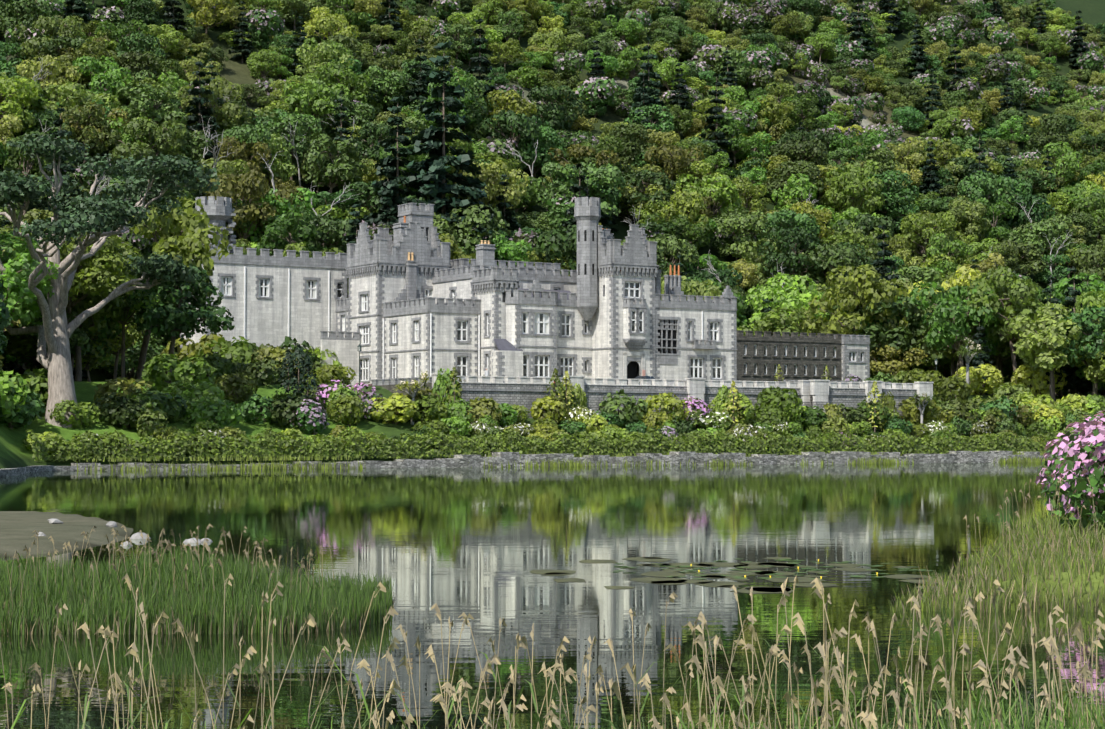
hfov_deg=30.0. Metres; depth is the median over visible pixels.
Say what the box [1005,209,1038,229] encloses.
tree
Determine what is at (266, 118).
tree
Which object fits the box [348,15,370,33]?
tree
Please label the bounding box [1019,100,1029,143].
conifer tree
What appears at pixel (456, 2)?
wild rhododendron
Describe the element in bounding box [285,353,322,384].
bush
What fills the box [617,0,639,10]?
tree
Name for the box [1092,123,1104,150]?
tree
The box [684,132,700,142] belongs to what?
tree
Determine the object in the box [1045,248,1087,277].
tree
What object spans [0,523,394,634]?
reed bed
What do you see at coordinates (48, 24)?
tree
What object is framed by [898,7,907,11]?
tree
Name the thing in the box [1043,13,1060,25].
tree
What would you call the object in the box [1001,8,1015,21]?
tree
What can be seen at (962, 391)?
bush
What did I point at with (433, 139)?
tall fir tree
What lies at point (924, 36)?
tree
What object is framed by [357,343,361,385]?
lamp post
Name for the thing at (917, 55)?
conifer tree
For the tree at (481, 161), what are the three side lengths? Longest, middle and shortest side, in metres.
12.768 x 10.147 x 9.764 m
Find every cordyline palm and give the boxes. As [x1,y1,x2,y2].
[393,370,431,424]
[909,391,934,430]
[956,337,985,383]
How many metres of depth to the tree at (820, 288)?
324.34 m
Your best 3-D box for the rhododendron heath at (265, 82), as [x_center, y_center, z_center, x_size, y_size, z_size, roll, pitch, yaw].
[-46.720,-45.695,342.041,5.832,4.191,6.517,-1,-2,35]
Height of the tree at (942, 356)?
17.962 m
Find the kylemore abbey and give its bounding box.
[180,180,870,386]
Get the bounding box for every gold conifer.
[443,367,461,413]
[544,368,568,418]
[558,371,576,419]
[723,381,744,429]
[774,364,783,380]
[821,365,830,380]
[866,381,886,431]
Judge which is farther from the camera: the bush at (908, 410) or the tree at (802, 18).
the tree at (802, 18)
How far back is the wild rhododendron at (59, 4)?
335.88 m
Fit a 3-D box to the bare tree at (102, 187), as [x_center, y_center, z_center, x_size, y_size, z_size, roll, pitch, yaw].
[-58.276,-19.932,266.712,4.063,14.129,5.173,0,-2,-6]
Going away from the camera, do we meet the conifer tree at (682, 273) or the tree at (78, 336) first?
the tree at (78, 336)
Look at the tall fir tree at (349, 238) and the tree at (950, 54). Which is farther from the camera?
the tree at (950, 54)
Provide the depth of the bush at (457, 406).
197.32 m
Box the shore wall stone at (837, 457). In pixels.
[0,451,1064,476]
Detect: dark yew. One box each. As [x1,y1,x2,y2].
[272,349,299,396]
[280,344,312,400]
[293,355,323,405]
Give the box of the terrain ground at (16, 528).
[0,0,1104,621]
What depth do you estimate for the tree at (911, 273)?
334.10 m
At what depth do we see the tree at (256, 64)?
347.71 m
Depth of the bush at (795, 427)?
216.21 m
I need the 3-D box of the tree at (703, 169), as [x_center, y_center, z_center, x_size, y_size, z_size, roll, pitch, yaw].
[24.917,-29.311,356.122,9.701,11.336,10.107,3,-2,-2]
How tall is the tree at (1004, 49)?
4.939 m
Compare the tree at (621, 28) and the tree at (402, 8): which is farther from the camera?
the tree at (621, 28)
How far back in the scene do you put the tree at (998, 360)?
274.93 m
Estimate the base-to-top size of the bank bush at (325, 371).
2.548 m
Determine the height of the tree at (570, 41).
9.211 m
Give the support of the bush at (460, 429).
on the terrain ground at (16, 528)
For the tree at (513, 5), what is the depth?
410.02 m
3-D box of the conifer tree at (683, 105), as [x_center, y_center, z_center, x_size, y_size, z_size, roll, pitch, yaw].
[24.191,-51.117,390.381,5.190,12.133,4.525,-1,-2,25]
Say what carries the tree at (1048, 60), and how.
on the terrain ground at (16, 528)
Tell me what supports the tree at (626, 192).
on the terrain ground at (16, 528)
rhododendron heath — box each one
[251,76,285,95]
[490,84,523,100]
[524,100,545,115]
[614,102,632,116]
[786,54,797,69]
[787,48,811,63]
[788,40,815,58]
[791,60,830,81]
[818,104,850,122]
[819,83,826,92]
[824,95,853,113]
[831,76,864,94]
[846,96,863,113]
[847,109,862,125]
[861,92,884,110]
[862,123,889,139]
[868,112,886,124]
[877,122,903,139]
[889,136,918,143]
[920,137,943,152]
[939,0,957,4]
[964,0,983,8]
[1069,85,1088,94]
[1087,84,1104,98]
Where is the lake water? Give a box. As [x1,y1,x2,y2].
[0,462,1104,728]
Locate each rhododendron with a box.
[4,24,57,50]
[35,0,66,17]
[62,166,103,188]
[82,77,115,93]
[88,6,125,26]
[117,227,153,254]
[187,81,219,98]
[245,8,285,35]
[286,399,328,434]
[314,380,377,417]
[338,99,367,125]
[338,220,392,250]
[361,391,389,420]
[366,44,393,59]
[414,15,446,25]
[427,58,453,70]
[431,0,459,14]
[431,25,457,44]
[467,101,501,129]
[478,136,521,160]
[505,228,558,259]
[546,191,585,213]
[552,49,585,75]
[558,130,600,148]
[575,77,620,107]
[579,0,606,17]
[602,0,626,7]
[605,40,629,53]
[619,9,652,32]
[645,229,665,239]
[652,0,680,13]
[656,426,679,448]
[657,47,680,61]
[660,85,702,109]
[680,396,710,428]
[684,60,709,72]
[692,44,726,67]
[709,0,732,6]
[714,1,749,21]
[714,226,755,248]
[718,8,748,28]
[719,106,758,135]
[739,48,773,70]
[743,12,765,29]
[746,67,773,89]
[750,3,780,25]
[752,0,784,14]
[763,48,789,69]
[775,0,788,13]
[789,80,822,104]
[807,0,836,18]
[810,125,841,145]
[826,6,848,21]
[833,40,865,57]
[841,58,873,74]
[842,16,874,30]
[843,127,869,143]
[852,144,892,160]
[857,1,879,14]
[891,0,915,8]
[912,73,938,85]
[923,20,955,43]
[936,15,961,31]
[940,117,973,139]
[946,77,982,99]
[955,13,972,29]
[957,28,984,43]
[964,147,996,160]
[979,60,1010,82]
[982,16,1009,33]
[984,53,1005,63]
[990,29,1018,47]
[994,61,1021,74]
[1010,155,1027,167]
[1017,78,1036,91]
[1018,150,1041,164]
[1019,86,1049,102]
[1035,410,1104,531]
[1056,28,1076,42]
[1066,41,1099,57]
[1076,50,1104,72]
[1078,105,1104,117]
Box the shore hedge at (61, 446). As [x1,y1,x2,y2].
[26,427,1087,461]
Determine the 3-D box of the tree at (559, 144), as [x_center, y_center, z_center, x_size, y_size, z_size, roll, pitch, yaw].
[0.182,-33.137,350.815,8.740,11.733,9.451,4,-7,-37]
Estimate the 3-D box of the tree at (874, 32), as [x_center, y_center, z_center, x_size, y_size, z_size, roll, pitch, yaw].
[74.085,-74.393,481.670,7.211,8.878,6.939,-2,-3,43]
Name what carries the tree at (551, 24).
on the terrain ground at (16, 528)
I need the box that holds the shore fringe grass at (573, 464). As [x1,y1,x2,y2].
[74,450,1063,470]
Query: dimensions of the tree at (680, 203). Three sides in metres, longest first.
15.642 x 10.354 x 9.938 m
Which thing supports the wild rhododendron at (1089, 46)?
on the terrain ground at (16, 528)
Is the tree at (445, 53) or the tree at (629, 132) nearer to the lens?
the tree at (629, 132)
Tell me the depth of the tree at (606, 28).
417.94 m
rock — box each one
[48,518,63,523]
[106,521,116,526]
[130,532,150,538]
[183,538,200,542]
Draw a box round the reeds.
[0,573,1104,728]
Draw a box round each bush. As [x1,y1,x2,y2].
[0,355,4,383]
[0,371,30,418]
[0,387,44,428]
[13,368,47,414]
[22,431,61,452]
[48,400,100,427]
[70,432,105,453]
[93,376,153,415]
[93,392,149,427]
[102,437,127,453]
[120,393,161,422]
[131,386,186,422]
[134,408,167,436]
[141,354,216,394]
[150,426,186,453]
[158,333,231,380]
[161,379,229,415]
[173,396,205,417]
[181,399,241,429]
[189,430,230,451]
[192,352,236,382]
[193,420,220,434]
[195,336,260,374]
[214,362,243,375]
[214,372,258,403]
[218,426,245,448]
[229,340,258,360]
[235,357,283,385]
[236,394,282,423]
[251,346,297,383]
[257,343,296,383]
[259,370,290,384]
[259,392,317,426]
[272,393,308,413]
[274,336,319,374]
[274,428,303,452]
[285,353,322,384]
[299,382,329,401]
[303,346,342,375]
[303,435,333,448]
[304,368,332,383]
[313,364,356,384]
[324,384,361,416]
[326,394,365,425]
[327,425,358,449]
[339,426,365,448]
[362,395,416,423]
[366,432,381,448]
[388,393,418,416]
[388,435,407,444]
[396,395,442,423]
[399,388,442,416]
[410,425,437,446]
[412,420,448,436]
[421,399,447,422]
[430,368,459,417]
[438,416,472,435]
[441,398,473,424]
[459,396,502,423]
[468,421,502,434]
[468,435,489,450]
[478,415,498,431]
[480,427,503,446]
[490,403,517,427]
[502,404,529,423]
[502,423,535,436]
[524,432,551,447]
[530,396,568,422]
[532,418,557,433]
[533,423,558,438]
[538,399,567,424]
[543,429,568,446]
[550,379,576,414]
[558,419,586,434]
[563,405,598,426]
[570,383,587,407]
[575,415,606,431]
[582,431,608,451]
[595,424,622,431]
[596,410,625,427]
[597,426,630,449]
[599,389,648,427]
[625,420,646,432]
[631,412,658,428]
[639,392,688,424]
[639,427,666,448]
[641,411,670,430]
[655,420,676,432]
[666,410,678,426]
[671,417,691,434]
[679,429,702,445]
[685,410,732,428]
[695,427,720,445]
[708,393,753,426]
[715,385,732,415]
[719,431,737,446]
[732,407,754,425]
[732,423,767,446]
[749,403,786,429]
[750,422,772,434]
[754,386,802,423]
[770,422,790,434]
[778,422,802,434]
[782,404,806,427]
[789,432,806,448]
[799,405,828,429]
[805,425,821,436]
[822,416,848,433]
[823,403,842,418]
[830,423,853,434]
[835,403,867,424]
[843,374,861,380]
[852,421,872,434]
[857,399,888,426]
[863,372,895,387]
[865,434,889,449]
[869,345,927,377]
[872,409,900,429]
[879,391,897,418]
[882,415,912,435]
[883,428,904,435]
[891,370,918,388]
[898,397,942,424]
[901,396,934,423]
[902,368,945,393]
[903,422,929,437]
[918,420,949,436]
[929,431,956,445]
[930,423,956,433]
[933,375,970,401]
[935,409,959,424]
[936,398,961,421]
[944,398,978,425]
[949,416,972,435]
[951,364,1003,395]
[968,409,987,424]
[968,421,990,436]
[970,395,1001,408]
[972,433,1002,446]
[979,407,1007,425]
[979,414,1000,432]
[980,396,1018,418]
[989,416,1017,435]
[993,382,1029,404]
[1000,429,1017,446]
[1001,422,1024,434]
[1006,404,1032,426]
[1011,363,1067,395]
[1013,392,1058,416]
[1019,400,1051,422]
[1020,401,1041,425]
[1025,422,1046,436]
[1029,407,1065,427]
[1031,435,1047,445]
[1037,415,1061,433]
[1053,403,1071,414]
[1056,393,1090,419]
[1056,428,1072,436]
[1060,412,1078,430]
[1061,397,1100,414]
[1062,421,1083,432]
[1072,409,1096,424]
[1084,394,1104,413]
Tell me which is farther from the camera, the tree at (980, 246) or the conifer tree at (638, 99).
the conifer tree at (638, 99)
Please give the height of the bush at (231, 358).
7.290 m
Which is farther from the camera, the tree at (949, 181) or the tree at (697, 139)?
the tree at (949, 181)
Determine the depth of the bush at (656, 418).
207.28 m
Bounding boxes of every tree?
[0,0,59,59]
[0,1,6,13]
[0,13,3,36]
[0,41,22,66]
[0,52,20,79]
[0,72,42,135]
[0,75,47,114]
[0,113,22,153]
[0,129,77,183]
[0,133,219,427]
[0,142,8,178]
[0,202,21,238]
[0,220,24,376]
[0,225,48,253]
[0,231,59,326]
[0,278,12,354]
[0,354,40,372]
[1,136,57,218]
[1,207,22,228]
[2,77,59,113]
[2,247,34,335]
[3,323,118,363]
[8,64,29,77]
[8,228,143,323]
[11,209,87,232]
[12,15,82,59]
[16,55,81,101]
[20,48,35,63]
[20,294,91,346]
[21,109,76,142]
[22,58,51,131]
[23,81,120,116]
[26,345,111,367]
[30,15,84,37]
[31,36,91,61]
[32,352,87,380]
[33,55,97,87]
[34,107,85,215]
[37,5,60,15]
[46,306,121,370]
[55,97,116,120]
[58,100,114,162]
[59,0,89,24]
[59,46,110,60]
[59,101,129,162]
[62,189,109,200]
[64,41,124,86]
[64,173,101,197]
[66,268,127,380]
[69,0,96,14]
[72,55,132,104]
[73,31,92,43]
[73,345,120,381]
[74,355,112,367]
[75,257,175,377]
[78,20,105,37]
[80,40,119,68]
[84,82,122,114]
[86,36,110,49]
[86,37,117,50]
[88,12,126,34]
[90,159,111,234]
[94,19,153,56]
[95,29,118,53]
[95,169,121,187]
[96,178,194,212]
[99,340,173,381]
[102,116,156,162]
[103,75,155,117]
[103,117,186,165]
[103,310,151,380]
[106,0,135,12]
[110,169,145,182]
[115,32,164,66]
[116,81,188,127]
[117,117,164,133]
[118,51,168,82]
[119,177,149,254]
[119,236,152,258]
[120,259,234,382]
[121,0,160,32]
[124,70,159,84]
[125,196,231,378]
[135,0,163,11]
[138,320,170,344]
[140,51,184,78]
[143,24,184,56]
[144,207,191,251]
[145,18,163,37]
[147,125,211,168]
[149,80,187,113]
[155,0,164,14]
[156,71,188,108]
[157,97,188,127]
[161,0,186,39]
[164,128,213,164]
[167,38,210,63]
[172,56,222,87]
[176,17,197,40]
[176,172,198,195]
[177,76,244,134]
[183,61,219,158]
[185,0,235,35]
[185,4,195,16]
[185,47,210,67]
[191,33,213,45]
[192,115,217,194]
[196,158,257,198]
[201,131,234,179]
[202,14,225,30]
[203,169,295,244]
[204,58,224,107]
[208,47,228,68]
[208,136,270,177]
[210,123,258,157]
[217,31,252,46]
[217,101,277,131]
[220,98,249,119]
[220,123,273,172]
[224,5,257,28]
[225,200,257,245]
[228,1,253,62]
[228,238,251,253]
[230,108,287,131]
[230,242,246,254]
[233,84,263,105]
[233,241,274,255]
[234,187,317,242]
[235,0,262,10]
[243,0,283,23]
[243,30,268,48]
[246,49,281,78]
[246,133,297,185]
[253,35,270,48]
[254,100,288,116]
[256,206,331,257]
[257,95,299,113]
[258,44,287,57]
[259,151,284,193]
[264,0,294,15]
[265,112,328,179]
[266,51,293,78]
[268,34,301,67]
[269,31,293,46]
[269,79,300,102]
[271,176,305,208]
[279,0,321,29]
[279,113,315,136]
[280,79,351,128]
[280,121,303,187]
[283,242,348,297]
[284,52,303,68]
[286,73,318,97]
[287,16,313,75]
[294,147,341,191]
[295,43,353,83]
[299,9,320,24]
[299,213,356,252]
[300,114,325,133]
[300,191,370,225]
[301,6,343,43]
[302,133,363,193]
[303,38,353,63]
[308,35,327,44]
[309,183,357,224]
[309,205,369,241]
[311,94,375,140]
[313,60,372,102]
[315,13,360,49]
[316,121,338,142]
[322,114,357,143]
[324,0,367,25]
[326,34,369,70]
[327,57,361,84]
[328,154,373,182]
[329,91,355,163]
[331,124,370,147]
[338,181,393,218]
[340,81,383,113]
[342,203,367,283]
[346,4,361,10]
[347,84,383,119]
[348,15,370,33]
[349,12,378,31]
[350,122,396,170]
[351,0,385,17]
[355,32,380,46]
[355,43,372,59]
[358,51,371,70]
[360,95,427,233]
[361,65,405,106]
[361,158,387,186]
[367,54,409,80]
[369,1,386,23]
[370,24,393,45]
[371,51,398,68]
[373,0,403,43]
[376,83,394,111]
[376,111,419,136]
[376,116,429,140]
[377,173,398,234]
[379,142,451,198]
[380,5,408,27]
[388,30,412,53]
[389,191,449,214]
[390,8,412,27]
[394,59,439,104]
[394,86,430,111]
[396,40,498,261]
[398,106,435,130]
[399,51,454,72]
[400,0,417,15]
[400,127,478,184]
[402,16,440,39]
[403,39,433,125]
[406,25,446,58]
[409,15,418,24]
[409,47,455,62]
[412,4,427,17]
[422,70,482,127]
[432,1,456,20]
[433,202,510,260]
[433,212,462,249]
[435,24,472,66]
[438,233,475,263]
[441,66,461,78]
[445,155,497,209]
[446,55,463,69]
[447,9,489,34]
[449,76,491,125]
[449,96,490,139]
[452,18,485,62]
[453,158,507,202]
[454,0,471,10]
[458,37,486,65]
[458,245,471,258]
[460,138,489,159]
[466,18,497,102]
[469,0,479,8]
[470,159,529,210]
[472,0,503,26]
[474,152,520,178]
[474,230,532,267]
[477,110,542,172]
[478,0,515,22]
[479,90,536,137]
[482,28,502,49]
[482,80,494,95]
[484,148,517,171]
[486,67,508,84]
[487,38,526,68]
[492,0,517,15]
[493,11,524,40]
[493,174,520,236]
[497,173,547,212]
[500,140,537,180]
[506,66,549,88]
[506,211,558,232]
[507,230,544,253]
[510,0,540,18]
[510,8,530,29]
[513,51,546,68]
[515,12,537,40]
[515,125,565,177]
[517,250,576,276]
[518,226,551,236]
[522,66,559,85]
[523,45,550,62]
[525,28,566,56]
[525,50,555,67]
[526,85,582,130]
[527,136,569,168]
[529,0,554,26]
[530,115,554,126]
[531,9,570,30]
[532,162,580,207]
[533,224,576,274]
[536,35,566,64]
[537,15,566,34]
[541,80,561,101]
[541,176,552,184]
[541,202,574,240]
[542,130,592,148]
[545,101,575,126]
[546,0,577,6]
[547,144,619,169]
[548,1,565,14]
[550,171,621,213]
[554,135,624,169]
[555,0,592,25]
[555,71,580,88]
[557,32,586,55]
[559,163,590,242]
[564,17,589,36]
[564,80,591,104]
[565,162,625,219]
[570,35,591,52]
[571,113,597,130]
[571,130,591,137]
[572,8,600,25]
[573,103,587,115]
[579,21,601,38]
[581,40,609,105]
[583,50,619,76]
[584,99,606,117]
[586,32,619,50]
[588,64,616,77]
[592,39,617,57]
[598,167,618,232]
[599,121,627,138]
[602,1,623,18]
[602,25,621,42]
[603,123,651,164]
[605,15,644,44]
[608,59,623,74]
[608,89,635,107]
[610,162,637,188]
[613,182,666,222]
[614,155,633,166]
[616,45,656,79]
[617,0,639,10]
[617,10,640,22]
[617,170,675,213]
[619,137,660,164]
[621,204,650,227]
[621,237,672,280]
[624,103,674,133]
[627,76,659,98]
[628,25,650,45]
[628,64,661,130]
[628,199,673,223]
[631,36,666,129]
[631,152,678,175]
[632,0,657,18]
[634,164,661,181]
[635,41,667,63]
[635,129,691,159]
[635,221,678,242]
[636,145,705,190]
[645,56,690,90]
[645,190,710,238]
[645,212,711,249]
[646,21,665,38]
[647,29,679,55]
[649,177,681,200]
[651,6,674,21]
[652,0,680,15]
[655,15,687,35]
[655,17,678,32]
[655,234,699,279]
[659,261,673,274]
[661,272,737,327]
[664,40,693,60]
[665,104,693,141]
[665,142,699,167]
[666,215,716,243]
[667,69,701,90]
[668,20,691,38]
[668,63,692,118]
[670,34,693,58]
[672,160,723,190]
[673,190,714,218]
[673,255,686,281]
[676,0,689,15]
[676,173,741,218]
[676,254,727,277]
[679,39,701,60]
[680,77,706,95]
[680,136,704,144]
[681,62,699,71]
[681,276,715,282]
[681,279,750,330]
[682,5,701,18]
[682,139,712,171]
[683,36,708,50]
[683,118,714,136]
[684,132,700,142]
[685,7,708,22]
[686,0,710,11]
[686,19,707,34]
[686,267,742,291]
[689,140,719,157]
[691,70,715,92]
[691,97,738,117]
[692,33,707,45]
[692,113,720,133]
[696,92,724,109]
[698,73,733,166]
[699,60,719,77]
[701,0,728,30]
[701,113,760,167]
[701,250,720,281]
[702,84,728,94]
[703,38,718,46]
[704,129,731,151]
[705,151,734,176]
[706,30,725,45]
[707,100,744,114]
[709,206,762,237]
[710,86,747,107]
[711,210,770,260]
[712,227,757,260]
[713,75,732,86]
[713,281,753,310]
[715,49,754,85]
[718,45,737,89]
[718,260,763,284]
[720,36,751,52]
[721,157,774,183]
[722,22,743,36]
[724,175,767,213]
[726,28,744,44]
[729,258,759,288]
[731,157,777,181]
[733,67,760,90]
[733,131,771,157]
[735,94,773,127]
[735,131,778,159]
[737,307,804,336]
[738,0,755,10]
[738,238,807,279]
[739,35,755,49]
[741,116,765,136]
[741,167,768,193]
[741,298,757,323]
[742,70,779,89]
[742,205,776,228]
[743,30,754,37]
[744,22,763,36]
[745,43,777,67]
[745,64,763,72]
[745,263,775,291]
[745,272,833,328]
[746,78,773,97]
[746,198,771,211]
[747,121,785,144]
[748,32,777,53]
[748,86,769,101]
[748,95,794,145]
[753,155,816,188]
[754,235,775,254]
[754,298,772,328]
[756,209,820,245]
[757,226,828,276]
[758,149,773,160]
[758,228,819,244]
[759,21,774,33]
[762,160,824,200]
[764,29,790,42]
[764,35,788,47]
[765,82,796,113]
[767,308,824,335]
[768,42,793,65]
[768,48,787,70]
[768,126,804,143]
[769,138,827,165]
[771,11,800,36]
[771,173,833,216]
[772,68,791,88]
[776,26,800,40]
[776,129,816,164]
[780,93,829,130]
[781,96,806,119]
[783,197,802,211]
[784,52,808,75]
[786,122,804,132]
[789,11,813,35]
[789,23,810,43]
[790,11,808,42]
[790,201,834,241]
[792,0,820,23]
[792,32,817,44]
[796,122,803,133]
[797,266,841,286]
[801,130,838,157]
[802,140,828,164]
[802,244,857,290]
[802,264,908,336]
[804,31,838,62]
[806,284,842,291]
[807,91,833,107]
[811,16,821,31]
[811,164,840,199]
[813,13,828,21]
[814,48,836,62]
[815,19,845,35]
[815,111,840,131]
[816,16,834,30]
[818,164,844,183]
[819,182,864,218]
[819,222,871,246]
[820,62,851,81]
[820,95,842,108]
[820,227,891,259]
[822,0,834,14]
[822,294,889,319]
[823,147,854,167]
[824,130,839,151]
[824,168,884,216]
[825,32,849,48]
[825,242,871,280]
[826,207,883,231]
[827,132,877,162]
[828,21,852,34]
[829,76,848,92]
[830,57,851,70]
[830,102,853,127]
[830,113,848,126]
[832,39,843,57]
[833,213,895,266]
[835,0,847,5]
[836,124,863,140]
[837,67,865,78]
[838,46,861,59]
[839,2,862,23]
[839,160,879,182]
[840,51,856,63]
[840,157,868,168]
[842,294,918,381]
[844,33,859,43]
[845,0,874,59]
[848,0,868,8]
[849,297,927,372]
[852,142,872,156]
[852,158,877,173]
[855,252,886,276]
[859,11,877,24]
[860,16,880,26]
[860,36,873,51]
[860,75,885,93]
[860,169,919,229]
[862,51,881,61]
[863,24,884,33]
[863,28,884,45]
[863,130,896,159]
[863,147,899,178]
[865,73,893,94]
[868,36,887,53]
[870,371,907,378]
[871,224,896,281]
[872,12,897,27]
[872,69,898,81]
[873,54,886,67]
[874,65,898,79]
[875,46,899,59]
[876,0,902,35]
[876,278,912,302]
[877,22,894,36]
[877,49,891,61]
[877,79,900,97]
[877,236,909,259]
[878,255,906,271]
[880,33,893,46]
[883,60,908,77]
[883,92,918,111]
[884,162,907,171]
[884,248,922,269]
[885,141,904,148]
[886,84,902,97]
[886,137,925,172]
[886,204,919,232]
[887,265,947,289]
[888,265,904,302]
[889,50,912,60]
[890,106,924,130]
[892,194,920,220]
[893,213,960,238]
[895,11,915,31]
[895,168,925,194]
[896,211,956,261]
[897,58,912,74]
[897,83,927,107]
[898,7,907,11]
[901,18,923,30]
[902,40,929,54]
[902,58,915,72]
[902,313,973,393]
[903,47,925,55]
[904,19,929,78]
[907,266,986,377]
[907,324,963,372]
[908,29,936,42]
[908,120,929,132]
[909,0,933,15]
[909,144,933,169]
[909,281,1004,376]
[910,181,922,194]
[911,80,930,88]
[912,191,939,210]
[913,136,940,153]
[913,286,973,391]
[914,167,948,189]
[915,2,951,18]
[915,161,966,189]
[916,14,928,26]
[916,83,946,106]
[916,150,943,166]
[916,238,959,262]
[918,210,934,217]
[919,141,944,198]
[919,196,974,215]
[919,253,979,277]
[920,68,942,130]
[920,132,933,138]
[922,54,942,71]
[922,305,991,386]
[923,40,948,57]
[923,70,947,88]
[923,100,959,115]
[923,138,963,169]
[926,233,973,274]
[927,11,946,25]
[927,49,953,71]
[927,108,960,138]
[927,268,986,287]
[933,205,981,244]
[937,185,959,201]
[939,170,954,187]
[939,358,995,367]
[940,76,952,91]
[941,90,970,106]
[942,129,968,149]
[942,156,985,180]
[943,37,969,102]
[945,36,963,48]
[945,55,963,72]
[947,4,970,15]
[947,48,954,56]
[947,49,975,73]
[947,230,978,256]
[948,195,990,237]
[951,136,983,151]
[951,154,1002,177]
[951,161,992,184]
[953,106,984,133]
[954,98,992,128]
[955,148,978,157]
[957,170,1013,228]
[959,41,979,52]
[961,66,980,82]
[961,252,1005,278]
[963,19,986,31]
[963,265,1045,383]
[963,304,1022,382]
[964,4,981,18]
[964,51,986,63]
[964,238,1006,271]
[967,43,1000,58]
[968,132,992,198]
[969,319,992,394]
[970,74,986,84]
[970,130,1002,139]
[970,259,979,268]
[971,155,1003,182]
[971,197,1017,242]
[973,13,995,27]
[973,62,984,75]
[973,240,1018,271]
[977,2,1002,17]
[977,117,994,129]
[978,147,1002,155]
[979,89,1008,104]
[982,137,1000,146]
[982,137,1008,154]
[983,245,1023,269]
[984,58,998,72]
[984,295,1044,394]
[985,0,1012,14]
[986,78,1026,106]
[986,187,1025,220]
[987,23,1006,40]
[987,81,1001,88]
[987,100,1002,115]
[988,43,1000,53]
[990,0,1002,23]
[990,340,1010,394]
[992,155,1021,173]
[993,159,1009,176]
[994,110,1036,143]
[994,359,1032,378]
[996,68,1017,113]
[996,115,1029,150]
[996,175,1032,202]
[997,107,1018,119]
[1000,47,1010,52]
[1000,50,1018,60]
[1000,220,1073,264]
[1000,240,1046,275]
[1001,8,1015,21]
[1001,193,1054,237]
[1002,53,1025,62]
[1002,142,1017,155]
[1003,147,1018,188]
[1004,35,1021,46]
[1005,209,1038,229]
[1006,0,1027,14]
[1008,18,1029,42]
[1009,303,1104,403]
[1010,6,1019,17]
[1010,275,1032,280]
[1011,168,1055,199]
[1012,26,1037,47]
[1012,61,1030,80]
[1012,166,1028,173]
[1013,48,1025,55]
[1014,3,1034,22]
[1014,215,1075,256]
[1016,48,1035,55]
[1016,199,1040,230]
[1017,93,1036,106]
[1017,138,1043,155]
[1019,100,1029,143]
[1019,170,1065,196]
[1021,55,1040,67]
[1021,158,1045,168]
[1022,34,1039,45]
[1023,66,1040,80]
[1025,18,1037,26]
[1026,113,1072,151]
[1026,115,1042,136]
[1027,0,1053,24]
[1028,101,1038,108]
[1028,276,1076,389]
[1029,57,1042,69]
[1031,77,1057,94]
[1032,0,1047,34]
[1032,51,1045,62]
[1032,154,1046,169]
[1033,253,1069,286]
[1035,37,1047,49]
[1036,0,1056,12]
[1036,31,1061,46]
[1036,62,1055,75]
[1038,69,1053,79]
[1038,157,1077,195]
[1038,285,1061,312]
[1039,36,1060,56]
[1039,141,1083,182]
[1040,95,1053,105]
[1041,7,1064,24]
[1041,150,1056,200]
[1042,24,1065,40]
[1042,192,1073,215]
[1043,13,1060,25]
[1043,230,1075,284]
[1044,56,1056,63]
[1044,75,1071,96]
[1044,81,1063,96]
[1044,272,1104,394]
[1044,296,1063,314]
[1045,210,1064,217]
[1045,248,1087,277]
[1046,65,1061,75]
[1047,390,1068,395]
[1048,42,1065,59]
[1052,97,1059,103]
[1052,305,1104,395]
[1053,44,1070,59]
[1055,106,1080,121]
[1055,183,1104,214]
[1056,266,1092,394]
[1056,286,1091,394]
[1058,89,1081,102]
[1058,140,1081,151]
[1058,223,1086,246]
[1058,364,1076,395]
[1059,13,1082,31]
[1060,136,1094,155]
[1061,102,1083,111]
[1062,79,1077,91]
[1062,180,1101,190]
[1064,115,1088,134]
[1064,212,1098,240]
[1064,242,1090,263]
[1065,184,1102,219]
[1066,69,1088,80]
[1067,289,1104,342]
[1068,10,1089,69]
[1068,129,1085,141]
[1069,124,1094,135]
[1070,207,1095,224]
[1072,172,1082,181]
[1072,240,1104,279]
[1074,23,1098,37]
[1074,70,1090,81]
[1074,195,1104,238]
[1075,94,1104,108]
[1075,159,1104,187]
[1075,267,1104,288]
[1075,365,1104,394]
[1076,106,1101,121]
[1076,109,1104,132]
[1076,133,1104,161]
[1076,152,1104,172]
[1082,170,1104,193]
[1083,33,1104,48]
[1083,350,1104,382]
[1084,69,1094,80]
[1085,226,1104,245]
[1086,380,1104,395]
[1087,46,1104,67]
[1087,71,1104,86]
[1089,23,1104,37]
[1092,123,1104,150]
[1099,34,1104,49]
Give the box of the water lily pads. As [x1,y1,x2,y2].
[529,557,947,593]
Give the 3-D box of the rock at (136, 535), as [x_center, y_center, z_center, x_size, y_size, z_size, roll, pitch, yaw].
[-11.101,4.691,55.390,0.559,0.376,0.657,1,-2,-28]
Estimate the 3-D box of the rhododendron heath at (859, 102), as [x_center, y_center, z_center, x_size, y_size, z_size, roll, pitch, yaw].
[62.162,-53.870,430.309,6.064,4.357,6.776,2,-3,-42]
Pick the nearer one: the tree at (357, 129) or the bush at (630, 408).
the bush at (630, 408)
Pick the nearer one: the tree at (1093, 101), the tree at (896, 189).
the tree at (896, 189)
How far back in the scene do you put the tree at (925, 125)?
433.90 m
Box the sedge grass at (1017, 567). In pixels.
[888,477,1104,612]
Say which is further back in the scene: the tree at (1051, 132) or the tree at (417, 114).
the tree at (1051, 132)
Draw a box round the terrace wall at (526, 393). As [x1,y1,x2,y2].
[371,373,933,422]
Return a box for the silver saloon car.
[634,376,654,384]
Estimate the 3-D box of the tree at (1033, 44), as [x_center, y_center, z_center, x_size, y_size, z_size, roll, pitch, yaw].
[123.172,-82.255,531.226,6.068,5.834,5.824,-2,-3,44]

